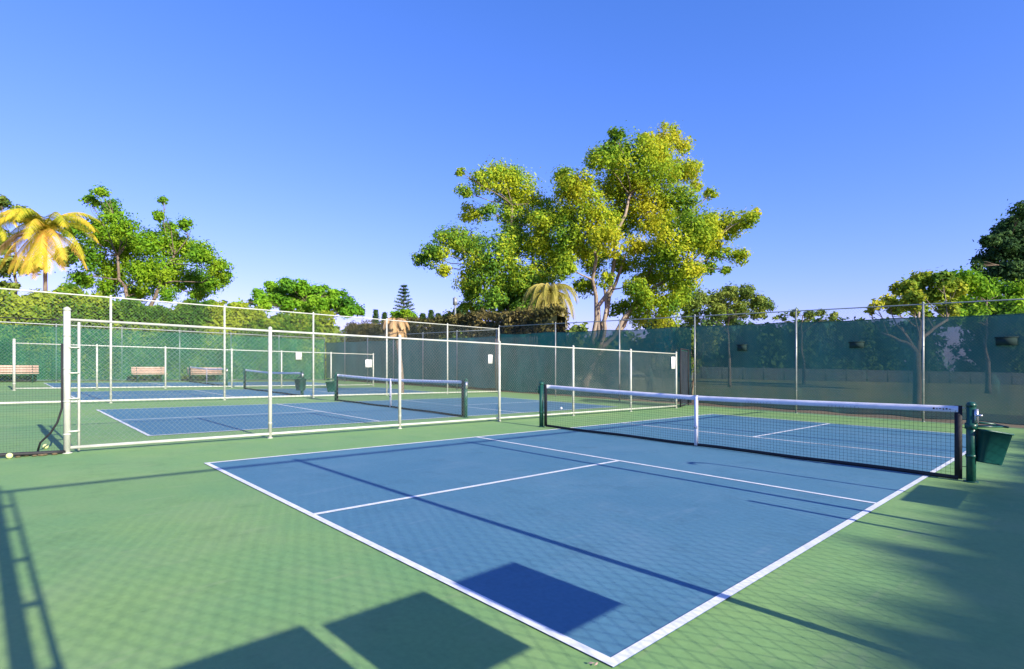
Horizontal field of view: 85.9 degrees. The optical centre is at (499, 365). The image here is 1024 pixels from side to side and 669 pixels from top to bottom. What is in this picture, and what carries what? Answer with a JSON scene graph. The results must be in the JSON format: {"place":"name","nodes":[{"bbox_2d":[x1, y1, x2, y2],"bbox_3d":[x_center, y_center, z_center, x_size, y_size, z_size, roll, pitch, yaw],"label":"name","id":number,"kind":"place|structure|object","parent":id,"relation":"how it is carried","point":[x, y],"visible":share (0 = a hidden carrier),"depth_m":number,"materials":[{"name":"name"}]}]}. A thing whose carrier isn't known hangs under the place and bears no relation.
{"place":"outdoors","nodes":[
{"label":"outdoors","id":0,"kind":"place"},
{"bbox_2d":[0,376,693,394],"bbox_3d":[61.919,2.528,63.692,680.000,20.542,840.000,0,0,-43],"label":"ground","id":1,"kind":"structure","parent":0,"point":[128,379],"depth_m":35.83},
{"bbox_2d":[0,208,17,246],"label":"palm tree","id":2,"kind":"object","parent":1,"relation":"on","point":[3,235],"visible":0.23,"depth_m":46.14,"materials":[{"name":"yellow plant"}]},
{"bbox_2d":[0,194,77,294],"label":"broad tree","id":3,"kind":"object","parent":1,"relation":"on","point":[5,202],"visible":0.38,"depth_m":55.30,"materials":[{"name":"green plant"}]},
{"bbox_2d":[0,208,101,290],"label":"palm tree","id":4,"kind":"object","parent":1,"relation":"on","point":[46,228],"visible":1,"depth_m":43.24,"materials":[{"name":"yellow plant"}]},
{"bbox_2d":[54,183,236,305],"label":"broad tree","id":5,"kind":"object","parent":1,"relation":"on","point":[157,272],"visible":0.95,"depth_m":49.44,"materials":[{"name":"green plant"}]},
{"bbox_2d":[217,299,248,305],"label":"broad tree","id":6,"kind":"object","parent":1,"relation":"on","point":[223,302],"visible":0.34,"depth_m":65.10,"materials":[{"name":"green plant"}]},
{"bbox_2d":[238,276,364,318],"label":"umbrella tree","id":7,"kind":"object","parent":1,"relation":"on","point":[288,294],"visible":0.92,"depth_m":71.03,"materials":[{"name":"green plant"}]},
{"bbox_2d":[372,309,379,323],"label":"conifer","id":8,"kind":"object","parent":1,"relation":"on","point":[375,315],"visible":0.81,"depth_m":104.70,"materials":[{"name":"green plant"}]},
{"bbox_2d":[381,312,387,321],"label":"conifer","id":9,"kind":"object","parent":1,"relation":"on","point":[384,315],"visible":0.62,"depth_m":104.75,"materials":[{"name":"green plant"}]},
{"bbox_2d":[390,308,417,318],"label":"tree","id":10,"kind":"object","parent":1,"relation":"on","point":[402,313],"visible":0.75,"depth_m":79.44,"materials":[{"name":"green plant"}]},
{"bbox_2d":[393,285,415,312],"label":"norfolk pine","id":11,"kind":"object","parent":1,"relation":"on","point":[402,298],"visible":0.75,"depth_m":87.68,"materials":[{"name":"green plant"}]},
{"bbox_2d":[419,313,426,319],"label":"conifer","id":12,"kind":"object","parent":1,"relation":"on","point":[423,315],"visible":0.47,"depth_m":104.71,"materials":[{"name":"green plant"}]},
{"bbox_2d":[427,310,434,320],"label":"conifer","id":13,"kind":"object","parent":1,"relation":"on","point":[431,314],"visible":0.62,"depth_m":104.66,"materials":[{"name":"green plant"}]},
{"bbox_2d":[440,307,466,316],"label":"tree","id":14,"kind":"object","parent":1,"relation":"on","point":[457,312],"visible":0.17,"depth_m":68.97,"materials":[{"name":"green plant"}]},
{"bbox_2d":[453,297,456,314],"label":"utility pole","id":15,"kind":"object","parent":1,"relation":"on","point":[454,301],"visible":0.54,"depth_m":59.92,"materials":[{"name":"grey metal"}]},
{"bbox_2d":[406,155,569,320],"bbox_3d":[0.467,-6.771,38.291,10.997,16.409,9.377,0,0,-43],"label":"shade tree","id":16,"kind":"object","parent":1,"relation":"on","point":[502,294],"visible":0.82,"depth_m":37.02,"materials":[{"name":"green plant"}]},
{"bbox_2d":[333,322,693,371],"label":"distant wood","id":17,"kind":"object","parent":1,"relation":"on","point":[582,327],"depth_m":82.89,"materials":[{"name":"green plant"}]},
{"bbox_2d":[533,120,761,330],"bbox_3d":[9.950,-7.721,36.148,15.617,18.473,8.024,0,0,1],"label":"shade tree","id":18,"kind":"object","parent":1,"relation":"on","point":[704,232],"visible":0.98,"depth_m":35.01,"materials":[{"name":"green plant"}]},
{"bbox_2d":[678,281,777,325],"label":"tree","id":19,"kind":"object","parent":1,"relation":"on","point":[718,302],"visible":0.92,"depth_m":43.42,"materials":[{"name":"green plant"}]},
{"bbox_2d":[499,298,1023,426],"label":"chain link fence","id":20,"kind":"object","parent":1,"relation":"on","point":[962,361],"visible":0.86,"depth_m":16.89,"materials":[{"name":"metal"}]},
{"bbox_2d":[643,316,913,358],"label":"distant wood","id":21,"kind":"object","parent":1,"relation":"on","point":[738,322],"depth_m":93.33,"materials":[{"name":"green plant"}]},
{"bbox_2d":[772,307,838,321],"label":"tree","id":22,"kind":"object","parent":1,"relation":"on","point":[811,315],"visible":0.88,"depth_m":59.64,"materials":[{"name":"green plant"}]},
{"bbox_2d":[863,267,969,318],"bbox_3d":[15.597,-1.088,20.554,5.200,5.564,1.952,0,0,-33],"label":"tree","id":23,"kind":"object","parent":1,"relation":"on","point":[947,286],"visible":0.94,"depth_m":20.67,"materials":[{"name":"green plant"}]},
{"bbox_2d":[937,266,1023,316],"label":"tree","id":24,"kind":"object","parent":1,"relation":"on","point":[981,288],"visible":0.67,"depth_m":39.23,"materials":[{"name":"green plant"}]},
{"bbox_2d":[966,199,1023,284],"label":"dark tree","id":25,"kind":"object","parent":1,"relation":"on","point":[1003,241],"visible":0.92,"depth_m":42.66,"materials":[{"name":"green plant"}]},
{"bbox_2d":[0,380,1023,668],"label":"court paving","id":26,"kind":"structure","parent":0,"point":[164,556],"depth_m":3.40,"materials":[{"name":"green paint"}]},
{"bbox_2d":[6,453,12,458],"bbox_3d":[-6.281,1.152,7.048,0.072,0.072,0.072,0,0,-43],"label":"tennis ball","id":27,"kind":"object","parent":26,"relation":"on","point":[9,455],"visible":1,"depth_m":7.03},
{"bbox_2d":[0,365,38,381],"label":"bench","id":28,"kind":"object","parent":26,"relation":"on","point":[9,369],"visible":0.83,"depth_m":27.70,"materials":[{"name":"beige wood"}]},
{"bbox_2d":[15,453,57,457],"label":"leaf litter","id":29,"kind":"object","parent":26,"relation":"on","point":[45,454],"visible":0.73,"depth_m":7.26,"materials":[{"name":"plant"}]},
{"bbox_2d":[131,366,166,381],"bbox_3d":[-19.966,0.475,31.375,1.701,0.904,0.512,0,0,-43],"label":"bench","id":30,"kind":"object","parent":26,"relation":"on","point":[155,369],"visible":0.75,"depth_m":31.44,"materials":[{"name":"beige wood"}]},
{"bbox_2d":[0,321,324,381],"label":"chain link fence","id":31,"kind":"object","parent":26,"relation":"on","point":[124,358],"visible":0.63,"depth_m":32.11,"materials":[{"name":"metal"}]},
{"bbox_2d":[296,352,301,359],"bbox_3d":[-14.086,-0.711,38.554,0.420,0.550,0.012,0,0,-43],"label":"notice sign","id":32,"kind":"object","parent":31,"relation":"attached to","point":[298,356],"visible":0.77,"depth_m":38.54,"materials":[{"name":"white metal"}]},
{"bbox_2d":[12,339,373,389],"bbox_3d":[-13.052,0.066,26.553,15.725,2.244,0.143,0,0,-43],"label":"chain link fence","id":33,"kind":"object","parent":26,"relation":"on","point":[14,366],"visible":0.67,"depth_m":24.57,"materials":[{"name":"metal"}]},
{"bbox_2d":[365,360,371,366],"bbox_3d":[-7.517,-0.135,31.553,0.420,0.440,0.012,0,0,-43],"label":"notice sign","id":34,"kind":"object","parent":33,"relation":"attached to","point":[367,362],"visible":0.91,"depth_m":31.54,"materials":[{"name":"white metal"}]},
{"bbox_2d":[187,367,221,381],"bbox_3d":[-17.820,0.516,33.368,1.924,0.904,0.512,0,0,-43],"label":"bench","id":35,"kind":"object","parent":26,"relation":"on","point":[203,372],"visible":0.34,"depth_m":33.41,"materials":[{"name":"beige wood"}]},
{"bbox_2d":[189,366,227,385],"bbox_3d":[-15.995,0.522,30.029,0.150,1.090,7.120,0,0,-43],"label":"court net","id":36,"kind":"object","parent":26,"relation":"on","point":[209,369],"visible":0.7,"depth_m":30.01,"materials":[{"name":"fabric"}]},
{"bbox_2d":[0,288,498,403],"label":"chain link fence","id":37,"kind":"object","parent":26,"relation":"on","point":[224,306],"visible":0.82,"depth_m":18.18,"materials":[{"name":"metal"}]},
{"bbox_2d":[488,355,491,363],"bbox_3d":[-0.450,-0.319,26.148,0.270,0.420,0.012,0,0,-43],"label":"notice sign","id":38,"kind":"object","parent":37,"relation":"attached to","point":[489,360],"visible":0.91,"depth_m":26.11,"materials":[{"name":"white metal"}]},
{"bbox_2d":[242,368,303,394],"bbox_3d":[-9.684,0.643,23.232,0.150,1.084,6.670,0,0,-43],"label":"court net","id":39,"kind":"object","parent":26,"relation":"on","point":[263,372],"visible":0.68,"depth_m":22.99,"materials":[{"name":"fabric"}]},
{"bbox_2d":[294,376,305,390],"bbox_3d":[-7.587,0.662,20.928,0.418,0.560,0.345,0,0,32],"label":"hanging bin","id":40,"kind":"object","parent":39,"relation":"attached to","point":[303,386],"visible":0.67,"depth_m":20.81,"materials":[{"name":"green plastic"}]},
{"bbox_2d":[62,307,676,453],"bbox_3d":[0.006,0.317,13.022,16.288,2.253,0.123,0,0,-43],"label":"chain link fence","id":41,"kind":"object","parent":26,"relation":"on","point":[67,387],"visible":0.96,"depth_m":9.47,"materials":[{"name":"metal"}]},
{"bbox_2d":[0,317,65,456],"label":"divider net","id":42,"kind":"object","parent":41,"relation":"hanging from","point":[37,452],"visible":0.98,"depth_m":7.32,"materials":[{"name":"fabric"}]},
{"bbox_2d":[671,357,674,368],"bbox_3d":[5.777,-0.100,18.311,0.240,0.400,0.012,0,0,-43],"label":"notice sign","id":43,"kind":"object","parent":41,"relation":"attached to","point":[672,362],"visible":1,"depth_m":18.29,"materials":[{"name":"white metal"}]},
{"bbox_2d":[334,372,468,417],"bbox_3d":[-3.236,0.767,16.289,0.150,1.092,7.220,0,0,-43],"label":"court net","id":44,"kind":"object","parent":26,"relation":"on","point":[463,397],"visible":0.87,"depth_m":15.66,"materials":[{"name":"fabric"}]},
{"bbox_2d":[325,378,336,391],"bbox_3d":[-5.760,0.659,18.854,0.406,0.482,0.283,0,0,-1],"label":"hanging bin","id":45,"kind":"object","parent":44,"relation":"attached to","point":[330,385],"visible":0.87,"depth_m":18.75,"materials":[{"name":"green plastic"}]},
{"bbox_2d":[325,329,497,392],"bbox_3d":[-6.431,-0.377,33.417,0.158,3.407,18.441,0,0,-43],"label":"chain link fence","id":46,"kind":"object","parent":26,"relation":"on","point":[423,357],"visible":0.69,"depth_m":31.18,"materials":[{"name":"metal"}]},
{"bbox_2d":[44,382,965,667],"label":"blue play area","id":47,"kind":"object","parent":26,"relation":"on","point":[612,558],"visible":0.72,"depth_m":5.63,"materials":[{"name":"paint"}]},
{"bbox_2d":[71,387,427,397],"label":"court lines","id":48,"kind":"object","parent":47,"relation":"on","point":[232,396],"visible":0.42,"depth_m":22.92,"materials":[{"name":"white paint"}]},
{"bbox_2d":[97,397,617,435],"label":"court lines","id":49,"kind":"object","parent":47,"relation":"on","point":[280,427],"visible":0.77,"depth_m":12.91,"materials":[{"name":"white paint"}]},
{"bbox_2d":[381,318,409,392],"bbox_3d":[-4.618,-0.435,24.300,1.267,3.332,1.267,0,0,-43],"label":"dry palm","id":50,"kind":"object","parent":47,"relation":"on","point":[394,331],"visible":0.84,"depth_m":23.92,"materials":[{"name":"beige plant"}]},
{"bbox_2d":[205,414,965,666],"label":"court lines","id":51,"kind":"object","parent":47,"relation":"on","point":[629,651],"visible":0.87,"depth_m":3.70,"materials":[{"name":"white paint"}]},
{"bbox_2d":[536,382,982,482],"bbox_3d":[3.331,0.893,9.335,0.150,1.093,7.350,0,0,-43],"label":"court net","id":52,"kind":"object","parent":26,"relation":"on","point":[973,415],"visible":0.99,"depth_m":8.11,"materials":[{"name":"fabric"}]},
{"bbox_2d":[964,422,1013,465],"bbox_3d":[5.938,0.940,6.721,0.484,0.529,0.314,0,0,-1],"label":"hanging bin","id":53,"kind":"object","parent":52,"relation":"attached to","point":[992,447],"visible":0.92,"depth_m":6.61,"materials":[{"name":"green plastic"}]},
{"bbox_2d":[0,0,1023,330],"label":"sky","id":54,"kind":"structure","parent":0,"point":[322,141],"materials":[{"name":"blue"}]},
{"bbox_2d":[340,380,1023,427],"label":"soil strip","id":55,"kind":"object","parent":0,"point":[844,414],"visible":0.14,"depth_m":18.48,"materials":[{"name":"brown soil"}]},
{"bbox_2d":[0,282,335,380],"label":"hedge","id":56,"kind":"object","parent":55,"relation":"on","point":[142,316],"visible":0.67,"depth_m":34.60,"materials":[{"name":"green plant"}]},
{"bbox_2d":[350,338,533,392],"bbox_3d":[-4.612,-0.178,33.936,0.121,3.041,19.065,0,0,-43],"label":"board fence","id":57,"kind":"object","parent":55,"relation":"on","point":[455,386],"visible":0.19,"depth_m":30.05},
{"bbox_2d":[341,303,569,341],"bbox_3d":[-4.382,-1.097,35.792,2.198,5.107,22.843,0,0,-42],"label":"vine hedge","id":58,"kind":"object","parent":55,"relation":"on","point":[546,315],"visible":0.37,"depth_m":31.39,"materials":[{"name":"green plant"}]},
{"bbox_2d":[522,283,578,328],"bbox_3d":[2.749,-1.526,30.008,3.080,5.797,3.070,0,0,-43],"label":"drooping palm","id":59,"kind":"object","parent":55,"relation":"on","point":[548,294],"visible":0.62,"depth_m":29.36,"materials":[{"name":"yellow plant"}]},
{"bbox_2d":[679,348,688,406],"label":"gate","id":60,"kind":"structure","parent":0,"point":[684,372],"depth_m":19.26,"materials":[{"name":"grey metal"}]},
{"bbox_2d":[690,320,720,394],"bbox_3d":[8.180,-0.313,23.751,2.477,3.597,3.406,0,0,-43],"label":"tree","id":61,"kind":"object","parent":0,"point":[692,361],"visible":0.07,"depth_m":23.56,"materials":[{"name":"green plant"}]}
]}

